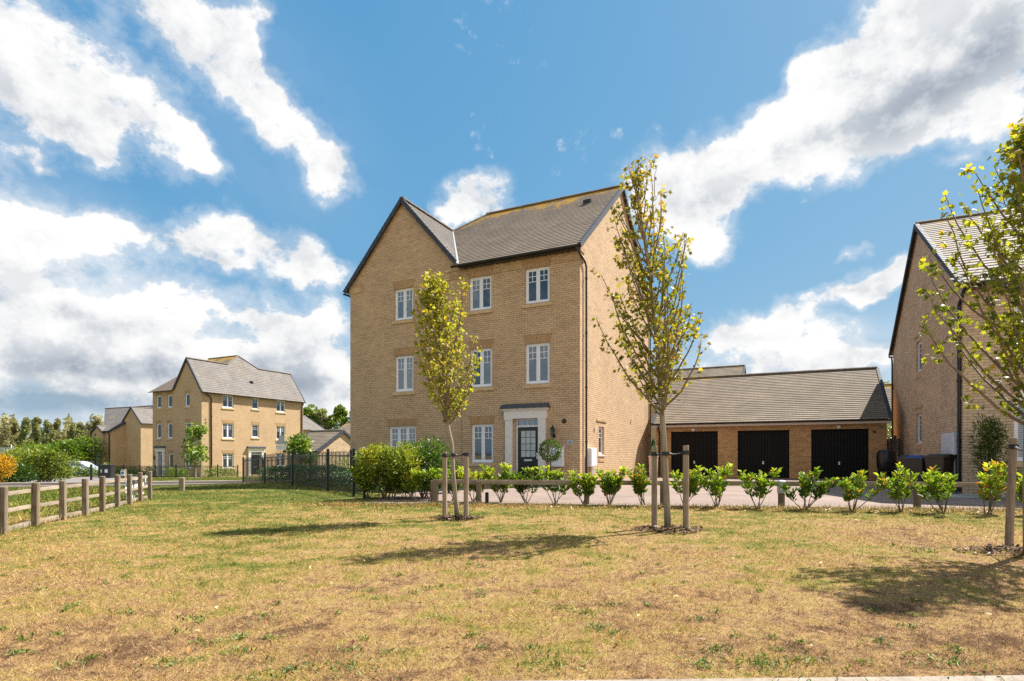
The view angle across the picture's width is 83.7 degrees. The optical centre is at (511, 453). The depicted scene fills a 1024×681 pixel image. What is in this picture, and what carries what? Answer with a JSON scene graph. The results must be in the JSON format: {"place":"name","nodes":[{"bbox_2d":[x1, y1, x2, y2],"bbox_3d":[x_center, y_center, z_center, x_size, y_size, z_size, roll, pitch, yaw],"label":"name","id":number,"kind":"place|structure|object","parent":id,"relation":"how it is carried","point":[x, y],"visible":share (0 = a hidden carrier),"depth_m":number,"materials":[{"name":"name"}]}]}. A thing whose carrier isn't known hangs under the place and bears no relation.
{"place":"outdoors","nodes":[
{"label":"outdoors","id":0,"kind":"place"},
{"bbox_2d":[16,483,209,485],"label":"road","id":1,"kind":"structure","parent":0,"point":[121,484],"depth_m":24.46,"materials":[{"name":"grey asphalt"}]},
{"bbox_2d":[0,475,347,485],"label":"road kerb","id":2,"kind":"structure","parent":1,"relation":"on","point":[68,483],"depth_m":25.68,"materials":[{"name":"concrete"}]},
{"bbox_2d":[7,476,346,487],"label":"road kerb","id":3,"kind":"structure","parent":1,"relation":"on","point":[164,484],"depth_m":23.49,"materials":[{"name":"concrete"}]},
{"bbox_2d":[1,477,276,535],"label":"verge grass","id":4,"kind":"structure","parent":0,"point":[92,489],"depth_m":13.81,"materials":[{"name":"green plant"}]},
{"bbox_2d":[303,415,324,435],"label":"brick house","id":5,"kind":"structure","parent":0,"point":[309,424],"depth_m":75.25,"materials":[{"name":"grey tile"}]},
{"bbox_2d":[0,472,1023,680],"bbox_3d":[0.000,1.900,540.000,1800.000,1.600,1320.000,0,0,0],"label":"ground","id":6,"kind":"structure","parent":0,"point":[344,497],"depth_m":4.55,"materials":[{"name":"yellow plant"}]},
{"bbox_2d":[0,424,16,446],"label":"distant tree","id":7,"kind":"object","parent":6,"relation":"on","point":[4,436],"visible":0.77,"depth_m":111.65,"materials":[{"name":"green plant"}]},
{"bbox_2d":[0,449,18,482],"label":"azalea shrub","id":8,"kind":"object","parent":6,"relation":"on","point":[7,469],"visible":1,"depth_m":24.07,"materials":[{"name":"orange plant"}]},
{"bbox_2d":[9,419,20,446],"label":"distant tree","id":9,"kind":"object","parent":6,"relation":"on","point":[14,428],"visible":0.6,"depth_m":119.67,"materials":[{"name":"green plant"}]},
{"bbox_2d":[1,463,38,482],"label":"roadside bush","id":10,"kind":"object","parent":6,"relation":"on","point":[23,473],"visible":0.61,"depth_m":25.07,"materials":[{"name":"green plant"}]},
{"bbox_2d":[1,445,38,470],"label":"roadside bush","id":11,"kind":"object","parent":6,"relation":"on","point":[18,454],"visible":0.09,"depth_m":30.70,"materials":[{"name":"green plant"}]},
{"bbox_2d":[18,417,33,448],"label":"distant tree","id":12,"kind":"object","parent":6,"relation":"on","point":[26,428],"visible":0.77,"depth_m":109.74,"materials":[{"name":"green plant"}]},
{"bbox_2d":[28,417,42,444],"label":"distant tree","id":13,"kind":"object","parent":6,"relation":"on","point":[36,423],"visible":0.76,"depth_m":115.55,"materials":[{"name":"green plant"}]},
{"bbox_2d":[39,419,55,445],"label":"distant tree","id":14,"kind":"object","parent":6,"relation":"on","point":[47,428],"visible":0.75,"depth_m":107.89,"materials":[{"name":"green plant"}]},
{"bbox_2d":[17,445,81,481],"bbox_3d":[-21.914,0.575,26.984,2.344,1.964,2.283,0,0,0],"label":"roadside bush","id":15,"kind":"object","parent":6,"relation":"on","point":[46,462],"visible":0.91,"depth_m":26.87,"materials":[{"name":"green plant"}]},
{"bbox_2d":[0,413,103,462],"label":"distant woodland","id":16,"kind":"object","parent":6,"relation":"on","point":[4,420],"visible":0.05,"depth_m":130.81,"materials":[{"name":"green plant"}]},
{"bbox_2d":[50,418,66,443],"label":"distant tree","id":17,"kind":"object","parent":6,"relation":"on","point":[56,425],"visible":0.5,"depth_m":113.68,"materials":[{"name":"green plant"}]},
{"bbox_2d":[52,438,86,460],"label":"distant bush","id":18,"kind":"object","parent":6,"relation":"on","point":[71,447],"visible":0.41,"depth_m":73.66,"materials":[{"name":"green plant"}]},
{"bbox_2d":[0,471,151,534],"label":"post and rail fence","id":19,"kind":"object","parent":6,"relation":"on","point":[35,489],"visible":0.86,"depth_m":9.63,"materials":[{"name":"brown wood"}]},
{"bbox_2d":[57,433,106,463],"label":"distant bush","id":20,"kind":"object","parent":6,"relation":"on","point":[86,449],"visible":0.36,"depth_m":76.50,"materials":[{"name":"green plant"}]},
{"bbox_2d":[29,475,137,481],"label":"lane","id":21,"kind":"structure","parent":6,"relation":"on","point":[79,479],"depth_m":34.78,"materials":[{"name":"grey asphalt"}]},
{"bbox_2d":[101,465,114,477],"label":"wheelie bin","id":22,"kind":"object","parent":21,"relation":"on","point":[108,471],"visible":0.89,"depth_m":40.73,"materials":[{"name":"black plastic"}]},
{"bbox_2d":[71,464,97,476],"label":"garden hedge","id":23,"kind":"object","parent":6,"relation":"on","point":[83,472],"visible":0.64,"depth_m":47.11,"materials":[{"name":"green plant"}]},
{"bbox_2d":[83,414,101,448],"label":"distant tree","id":24,"kind":"object","parent":6,"relation":"on","point":[97,421],"visible":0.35,"depth_m":111.85,"materials":[{"name":"green plant"}]},
{"bbox_2d":[90,425,106,465],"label":"brick house","id":25,"kind":"structure","parent":6,"relation":"on","point":[97,431],"depth_m":78.72,"materials":[{"name":"beige brick"}]},
{"bbox_2d":[103,405,152,472],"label":"brick house","id":26,"kind":"structure","parent":6,"relation":"on","point":[114,429],"depth_m":79.17,"materials":[{"name":"beige brick"}]},
{"bbox_2d":[121,406,152,471],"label":"brick house","id":27,"kind":"structure","parent":6,"relation":"on","point":[138,441],"depth_m":78.97,"materials":[{"name":"beige brick"}]},
{"bbox_2d":[115,464,237,476],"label":"iron railing","id":28,"kind":"object","parent":6,"relation":"on","point":[152,468],"visible":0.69,"depth_m":47.18,"materials":[{"name":"black metal"}]},
{"bbox_2d":[178,419,210,478],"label":"young tree","id":29,"kind":"object","parent":6,"relation":"on","point":[196,432],"visible":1,"depth_m":40.26,"materials":[{"name":"green plant"}]},
{"bbox_2d":[201,465,238,476],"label":"garden hedge","id":30,"kind":"object","parent":6,"relation":"on","point":[221,473],"visible":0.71,"depth_m":49.75,"materials":[{"name":"green plant"}]},
{"bbox_2d":[148,355,305,476],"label":"brick house","id":31,"kind":"structure","parent":6,"relation":"on","point":[244,408],"depth_m":53.89,"materials":[{"name":"buff brick"},{"name":"grey tile"},{"name":"white upvc"}]},
{"bbox_2d":[222,394,234,409],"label":"window","id":32,"kind":"structure","parent":31,"relation":"in","point":[227,399],"depth_m":53.48,"materials":[{"name":"white plastic"}]},
{"bbox_2d":[222,420,234,439],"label":"window","id":33,"kind":"structure","parent":31,"relation":"in","point":[227,426],"depth_m":53.42,"materials":[{"name":"white plastic"}]},
{"bbox_2d":[222,450,234,469],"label":"window","id":34,"kind":"structure","parent":31,"relation":"in","point":[227,454],"depth_m":53.42,"materials":[{"name":"white plastic"}]},
{"bbox_2d":[278,431,315,464],"bbox_3d":[-14.155,0.148,37.944,2.449,3.396,2.449,0,0,0],"label":"young tree","id":35,"kind":"object","parent":6,"relation":"on","point":[298,443],"visible":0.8,"depth_m":37.53,"materials":[{"name":"green plant"}]},
{"bbox_2d":[242,448,365,498],"bbox_3d":[-8.102,0.712,20.375,0.066,1.684,15.751,0,0,-35],"label":"bow top railing","id":36,"kind":"object","parent":6,"relation":"on","point":[254,468],"visible":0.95,"depth_m":18.76,"materials":[{"name":"black metal"}]},
{"bbox_2d":[303,404,320,423],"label":"distant tree","id":37,"kind":"object","parent":6,"relation":"on","point":[308,412],"visible":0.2,"depth_m":126.57,"materials":[{"name":"green plant"}]},
{"bbox_2d":[283,429,349,475],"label":"garage block","id":38,"kind":"structure","parent":6,"relation":"on","point":[334,440],"depth_m":42.34,"materials":[{"name":"brick"}]},
{"bbox_2d":[312,408,331,429],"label":"distant tree","id":39,"kind":"object","parent":6,"relation":"on","point":[321,416],"visible":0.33,"depth_m":126.72,"materials":[{"name":"green plant"}]},
{"bbox_2d":[262,449,383,489],"bbox_3d":[-7.931,0.723,22.778,0.406,1.707,13.990,0,0,-37],"label":"bow top railing","id":40,"kind":"object","parent":6,"relation":"on","point":[331,458],"visible":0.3,"depth_m":21.95,"materials":[{"name":"black metal"}]},
{"bbox_2d":[261,463,395,494],"bbox_3d":[-7.325,0.840,20.519,0.968,1.040,14.243,0,0,-35],"label":"clipped hedge","id":41,"kind":"object","parent":6,"relation":"on","point":[302,467],"visible":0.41,"depth_m":18.79,"materials":[{"name":"green plant"}]},
{"bbox_2d":[326,403,349,429],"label":"distant tree","id":42,"kind":"object","parent":6,"relation":"on","point":[339,416],"visible":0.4,"depth_m":126.90,"materials":[{"name":"green plant"}]},
{"bbox_2d":[348,463,378,498],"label":"laurel shrub","id":43,"kind":"object","parent":6,"relation":"on","point":[365,484],"visible":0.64,"depth_m":13.64,"materials":[{"name":"green plant"}]},
{"bbox_2d":[352,440,426,498],"bbox_3d":[-2.914,0.409,13.789,1.759,1.506,1.522,0,0,0],"label":"hedge bush","id":44,"kind":"object","parent":6,"relation":"on","point":[372,453],"visible":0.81,"depth_m":13.45,"materials":[{"name":"green plant"}]},
{"bbox_2d":[393,434,454,497],"bbox_3d":[-2.309,0.341,14.248,1.870,1.638,1.414,0,0,30],"label":"hedge bush","id":45,"kind":"object","parent":6,"relation":"on","point":[429,461],"visible":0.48,"depth_m":13.91,"materials":[{"name":"green plant"}]},
{"bbox_2d":[442,452,446,515],"bbox_3d":[-1.175,0.596,9.993,0.081,1.248,0.081,0,0,0],"label":"tree stake","id":46,"kind":"object","parent":6,"relation":"on","point":[444,485],"visible":0.85,"depth_m":9.96,"materials":[{"name":"brown wood"}]},
{"bbox_2d":[406,269,483,518],"bbox_3d":[-1.053,-0.982,9.611,1.215,4.171,1.288,0,0,24],"label":"maple tree","id":47,"kind":"object","parent":6,"relation":"on","point":[432,298],"visible":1,"depth_m":9.53,"materials":[{"name":"green plant"}]},
{"bbox_2d":[430,512,482,521],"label":"bark mulch","id":48,"kind":"object","parent":6,"relation":"on","point":[446,517],"visible":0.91,"depth_m":9.50,"materials":[{"name":"brown wood"}]},
{"bbox_2d":[464,456,468,518],"bbox_3d":[-0.769,0.610,9.587,0.081,1.220,0.081,0,0,0],"label":"tree stake","id":49,"kind":"object","parent":6,"relation":"on","point":[466,485],"visible":0.85,"depth_m":9.55,"materials":[{"name":"brown wood"}]},
{"bbox_2d":[342,185,650,479],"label":"brick house","id":50,"kind":"structure","parent":6,"relation":"on","point":[536,302],"depth_m":21.77,"materials":[{"name":"brown brick"}]},
{"bbox_2d":[387,418,417,449],"bbox_3d":[-4.378,-0.452,22.927,1.530,1.884,0.185,0,0,26],"label":"window","id":51,"kind":"structure","parent":50,"relation":"in","point":[401,429],"depth_m":22.97,"materials":[{"name":"white plastic"}]},
{"bbox_2d":[392,279,414,324],"bbox_3d":[-4.312,-6.052,22.895,1.123,1.704,0.185,0,0,26],"label":"window","id":52,"kind":"structure","parent":50,"relation":"in","point":[404,297],"depth_m":22.93,"materials":[{"name":"white plastic"}]},
{"bbox_2d":[392,347,414,395],"bbox_3d":[-4.298,-3.272,22.889,1.100,1.884,0.185,0,0,26],"label":"window","id":53,"kind":"structure","parent":50,"relation":"in","point":[404,364],"depth_m":22.92,"materials":[{"name":"white plastic"}]},
{"bbox_2d":[468,267,493,314],"bbox_3d":[-1.168,-6.029,21.346,1.150,1.659,0.185,0,0,26],"label":"window","id":54,"kind":"structure","parent":50,"relation":"in","point":[480,289],"depth_m":21.37,"materials":[{"name":"white plastic"}]},
{"bbox_2d":[468,339,493,390],"bbox_3d":[-1.141,-3.272,21.333,1.130,1.884,0.185,0,0,26],"label":"window","id":55,"kind":"structure","parent":50,"relation":"in","point":[485,367],"depth_m":21.33,"materials":[{"name":"white plastic"}]},
{"bbox_2d":[469,415,495,466],"bbox_3d":[-1.095,-0.452,21.309,1.130,1.884,0.185,0,0,26],"label":"window","id":56,"kind":"structure","parent":50,"relation":"in","point":[482,426],"depth_m":21.33,"materials":[{"name":"white plastic"}]},
{"bbox_2d":[518,427,537,479],"bbox_3d":[0.580,0.020,20.558,0.810,1.921,0.115,0,0,26],"label":"door","id":57,"kind":"structure","parent":50,"relation":"in","point":[527,436],"depth_m":20.56,"materials":[{"name":"black paint"}]},
{"bbox_2d":[522,258,551,307],"bbox_3d":[0.911,-6.029,20.321,1.145,1.659,0.185,0,0,26],"label":"window","id":58,"kind":"structure","parent":50,"relation":"in","point":[537,279],"depth_m":20.34,"materials":[{"name":"white plastic"}]},
{"bbox_2d":[522,333,551,387],"bbox_3d":[0.916,-3.272,20.318,1.135,1.884,0.185,0,0,26],"label":"window","id":59,"kind":"structure","parent":50,"relation":"in","point":[537,355],"depth_m":20.35,"materials":[{"name":"white plastic"}]},
{"bbox_2d":[0,505,1023,680],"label":"lawn weeds","id":60,"kind":"object","parent":6,"relation":"on","point":[756,661],"visible":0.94,"depth_m":3.33,"materials":[{"name":"green plant"}]},
{"bbox_2d":[2,501,1023,659],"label":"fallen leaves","id":61,"kind":"object","parent":6,"relation":"on","point":[436,630],"visible":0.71,"depth_m":10.97,"materials":[{"name":"brown plant"}]},
{"bbox_2d":[594,466,627,504],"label":"laurel shrub","id":62,"kind":"object","parent":6,"relation":"on","point":[609,485],"visible":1,"depth_m":12.03,"materials":[{"name":"green plant"}]},
{"bbox_2d":[626,463,650,504],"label":"laurel shrub","id":63,"kind":"object","parent":6,"relation":"on","point":[639,482],"visible":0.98,"depth_m":11.81,"materials":[{"name":"green plant"}]},
{"bbox_2d":[590,153,710,530],"bbox_3d":[2.053,-1.559,8.290,1.588,5.320,1.708,0,0,42],"label":"maple tree","id":64,"kind":"object","parent":6,"relation":"on","point":[668,338],"visible":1,"depth_m":8.13,"materials":[{"name":"green plant"}]},
{"bbox_2d":[651,446,656,527],"bbox_3d":[2.098,0.555,8.423,0.081,1.330,0.081,0,0,0],"label":"tree stake","id":65,"kind":"object","parent":6,"relation":"on","point":[654,493],"visible":0.85,"depth_m":8.39,"materials":[{"name":"brown wood"}]},
{"bbox_2d":[310,503,1019,511],"bbox_3d":[3.601,1.095,11.551,16.146,0.001,0.552,0,0,6],"label":"planting strip","id":66,"kind":"object","parent":6,"relation":"on","point":[659,506],"visible":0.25,"depth_m":11.77,"materials":[{"name":"soil"}]},
{"bbox_2d":[480,462,511,501],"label":"laurel shrub","id":67,"kind":"object","parent":66,"relation":"on","point":[488,472],"visible":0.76,"depth_m":12.73,"materials":[{"name":"green plant"}]},
{"bbox_2d":[509,467,542,502],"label":"laurel shrub","id":68,"kind":"object","parent":66,"relation":"on","point":[517,476],"visible":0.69,"depth_m":12.59,"materials":[{"name":"green plant"}]},
{"bbox_2d":[534,465,571,503],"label":"laurel shrub","id":69,"kind":"object","parent":66,"relation":"on","point":[555,475],"visible":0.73,"depth_m":12.47,"materials":[{"name":"green plant"}]},
{"bbox_2d":[567,469,598,503],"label":"laurel shrub","id":70,"kind":"object","parent":66,"relation":"on","point":[588,481],"visible":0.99,"depth_m":12.16,"materials":[{"name":"green plant"}]},
{"bbox_2d":[669,465,708,503],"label":"laurel shrub","id":71,"kind":"object","parent":66,"relation":"on","point":[694,481],"visible":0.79,"depth_m":11.60,"materials":[{"name":"green plant"}]},
{"bbox_2d":[700,462,733,507],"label":"laurel shrub","id":72,"kind":"object","parent":66,"relation":"on","point":[718,485],"visible":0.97,"depth_m":11.57,"materials":[{"name":"green plant"}]},
{"bbox_2d":[632,524,709,533],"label":"bark mulch","id":73,"kind":"object","parent":6,"relation":"on","point":[675,527],"visible":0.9,"depth_m":8.09,"materials":[{"name":"brown wood"}]},
{"bbox_2d":[683,445,688,529],"bbox_3d":[2.490,0.553,8.189,0.081,1.335,0.081,0,0,0],"label":"tree stake","id":74,"kind":"object","parent":6,"relation":"on","point":[685,490],"visible":0.85,"depth_m":8.16,"materials":[{"name":"brown wood"}]},
{"bbox_2d":[651,364,745,443],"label":"brick house","id":75,"kind":"structure","parent":6,"relation":"on","point":[724,370],"depth_m":50.28,"materials":[{"name":"brick"}]},
{"bbox_2d":[430,479,1019,507],"bbox_3d":[5.714,0.877,11.761,15.159,0.645,0.312,0,0,7],"label":"knee rail fence","id":76,"kind":"object","parent":6,"relation":"on","point":[434,483],"visible":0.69,"depth_m":12.20,"materials":[{"name":"brown wood"}]},
{"bbox_2d":[737,467,782,507],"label":"laurel shrub","id":77,"kind":"object","parent":6,"relation":"on","point":[761,484],"visible":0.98,"depth_m":11.25,"materials":[{"name":"green plant"}]},
{"bbox_2d":[651,366,892,479],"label":"garage block","id":78,"kind":"structure","parent":6,"relation":"on","point":[831,423],"depth_m":25.95,"materials":[{"name":"brick"}]},
{"bbox_2d":[671,431,717,476],"bbox_3d":[8.597,0.038,26.932,2.112,2.125,0.093,0,0,26],"label":"garage door","id":79,"kind":"structure","parent":78,"relation":"in","point":[703,445],"depth_m":26.90,"materials":[{"name":"black metal"}]},
{"bbox_2d":[738,430,788,477],"bbox_3d":[11.256,0.038,25.622,2.105,2.125,0.093,0,0,26],"label":"garage door","id":80,"kind":"structure","parent":78,"relation":"in","point":[762,450],"depth_m":25.62,"materials":[{"name":"black metal"}]},
{"bbox_2d":[811,429,867,479],"bbox_3d":[13.914,0.038,24.312,2.105,2.125,0.093,0,0,26],"label":"garage door","id":81,"kind":"structure","parent":78,"relation":"in","point":[840,453],"depth_m":24.31,"materials":[{"name":"black metal"}]},
{"bbox_2d":[538,675,1023,680],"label":"path kerb","id":82,"kind":"structure","parent":6,"relation":"on","point":[973,678],"depth_m":2.77,"materials":[{"name":"beige concrete"}]},
{"bbox_2d":[776,466,839,509],"bbox_3d":[5.686,0.685,11.068,1.192,0.884,0.614,0,0,11],"label":"laurel shrub","id":83,"kind":"object","parent":6,"relation":"on","point":[807,486],"visible":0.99,"depth_m":10.95,"materials":[{"name":"green plant"}]},
{"bbox_2d":[837,470,891,510],"bbox_3d":[6.626,0.708,10.846,0.971,0.840,0.589,0,0,-16],"label":"laurel shrub","id":84,"kind":"object","parent":6,"relation":"on","point":[849,486],"visible":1,"depth_m":10.79,"materials":[{"name":"green plant"}]},
{"bbox_2d":[873,462,919,511],"bbox_3d":[7.243,0.639,10.736,0.681,0.973,0.528,0,0,-29],"label":"laurel shrub","id":85,"kind":"object","parent":6,"relation":"on","point":[899,489],"visible":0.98,"depth_m":10.65,"materials":[{"name":"green plant"}]},
{"bbox_2d":[908,465,957,513],"bbox_3d":[7.751,0.670,10.553,0.748,0.913,1.230,0,0,36],"label":"laurel shrub","id":86,"kind":"object","parent":6,"relation":"on","point":[936,485],"visible":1,"depth_m":10.38,"materials":[{"name":"green plant"}]},
{"bbox_2d":[888,207,1023,494],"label":"brick house","id":87,"kind":"structure","parent":6,"relation":"on","point":[931,414],"depth_m":17.86,"materials":[{"name":"brown brick"}]},
{"bbox_2d":[1010,383,1023,466],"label":"window","id":88,"kind":"structure","parent":87,"relation":"in","point":[1018,428],"depth_m":14.85,"materials":[{"name":"white plastic"}]},
{"bbox_2d":[915,118,1023,550],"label":"maple tree","id":89,"kind":"object","parent":6,"relation":"on","point":[1007,266],"visible":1,"depth_m":6.32,"materials":[{"name":"green plant"}]},
{"bbox_2d":[952,543,1023,557],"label":"bark mulch","id":90,"kind":"object","parent":6,"relation":"on","point":[1016,550],"visible":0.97,"depth_m":6.33,"materials":[{"name":"brown wood"}]},
{"bbox_2d":[975,459,1007,514],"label":"laurel shrub","id":91,"kind":"object","parent":6,"relation":"on","point":[990,482],"visible":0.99,"depth_m":10.21,"materials":[{"name":"green plant"}]},
{"bbox_2d":[1004,438,1017,545],"bbox_3d":[5.983,0.521,6.856,0.140,1.401,0.081,0,0,0],"label":"tree stake","id":92,"kind":"object","parent":6,"relation":"on","point":[1010,497],"visible":0.85,"depth_m":6.83,"materials":[{"name":"brown wood"}]},
{"bbox_2d":[0,0,1023,436],"label":"sky","id":93,"kind":"structure","parent":0,"point":[180,179],"materials":[{"name":"blue"}]},
{"bbox_2d":[8,481,1021,532],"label":"long grass","id":94,"kind":"structure","parent":0,"point":[586,505],"depth_m":11.41,"materials":[{"name":"green plant"}]},
{"bbox_2d":[368,475,1021,507],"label":"paving","id":95,"kind":"structure","parent":0,"point":[735,495],"depth_m":13.86,"materials":[{"name":"grey concrete"}]},
{"bbox_2d":[384,465,404,499],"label":"laurel shrub","id":96,"kind":"object","parent":95,"relation":"on","point":[392,483],"visible":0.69,"depth_m":13.47,"materials":[{"name":"green plant"}]},
{"bbox_2d":[398,466,424,499],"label":"laurel shrub","id":97,"kind":"object","parent":95,"relation":"on","point":[414,485],"visible":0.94,"depth_m":13.27,"materials":[{"name":"green plant"}]},
{"bbox_2d":[413,467,441,500],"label":"laurel shrub","id":98,"kind":"object","parent":95,"relation":"on","point":[425,482],"visible":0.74,"depth_m":13.23,"materials":[{"name":"green plant"}]},
{"bbox_2d":[438,466,463,500],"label":"laurel shrub","id":99,"kind":"object","parent":95,"relation":"on","point":[449,486],"visible":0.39,"depth_m":13.07,"materials":[{"name":"green plant"}]},
{"bbox_2d":[457,469,485,501],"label":"laurel shrub","id":100,"kind":"object","parent":95,"relation":"on","point":[476,475],"visible":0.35,"depth_m":12.89,"materials":[{"name":"green plant"}]},
{"bbox_2d":[538,438,562,471],"bbox_3d":[1.273,0.297,18.889,0.846,1.607,0.842,0,0,0],"label":"topiary tree","id":101,"kind":"object","parent":95,"relation":"on","point":[555,457],"visible":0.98,"depth_m":18.78,"materials":[{"name":"green plant"}]},
{"bbox_2d":[876,440,896,480],"bbox_3d":[14.798,0.302,22.596,0.666,1.636,0.741,0,0,23],"label":"water butt","id":102,"kind":"object","parent":95,"relation":"on","point":[886,460],"visible":0.84,"depth_m":22.37,"materials":[{"name":"black plastic"}]},
{"bbox_2d":[887,435,899,477],"bbox_3d":[16.257,0.170,24.357,1.358,1.860,0.120,0,0,26],"label":"fence panel","id":103,"kind":"object","parent":95,"relation":"on","point":[895,447],"visible":0.23,"depth_m":24.29,"materials":[{"name":"brown wood"}]},
{"bbox_2d":[903,455,926,488],"bbox_3d":[12.205,0.580,17.002,0.740,1.040,0.620,0,0,-12],"label":"wheelie bin","id":104,"kind":"object","parent":95,"relation":"on","point":[915,464],"visible":0.31,"depth_m":16.85,"materials":[{"name":"black plastic"}]},
{"bbox_2d":[923,454,956,491],"bbox_3d":[12.145,0.560,16.102,0.740,1.080,0.620,0,0,-12],"label":"wheelie bin","id":105,"kind":"object","parent":95,"relation":"on","point":[944,463],"visible":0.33,"depth_m":15.86,"materials":[{"name":"black plastic"}]},
{"bbox_2d":[940,493,1016,498],"bbox_3d":[15.471,1.090,12.721,9.600,0.001,1.590,0,0,26],"label":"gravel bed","id":106,"kind":"object","parent":95,"relation":"on","point":[969,496],"depth_m":14.43,"materials":[{"name":"grey gravel"}]},
{"bbox_2d":[965,413,1012,495],"bbox_3d":[12.008,0.047,14.343,0.904,2.216,0.763,0,0,0],"label":"wall conifer","id":107,"kind":"object","parent":106,"relation":"on","point":[989,430],"depth_m":14.32,"materials":[{"name":"green plant"}]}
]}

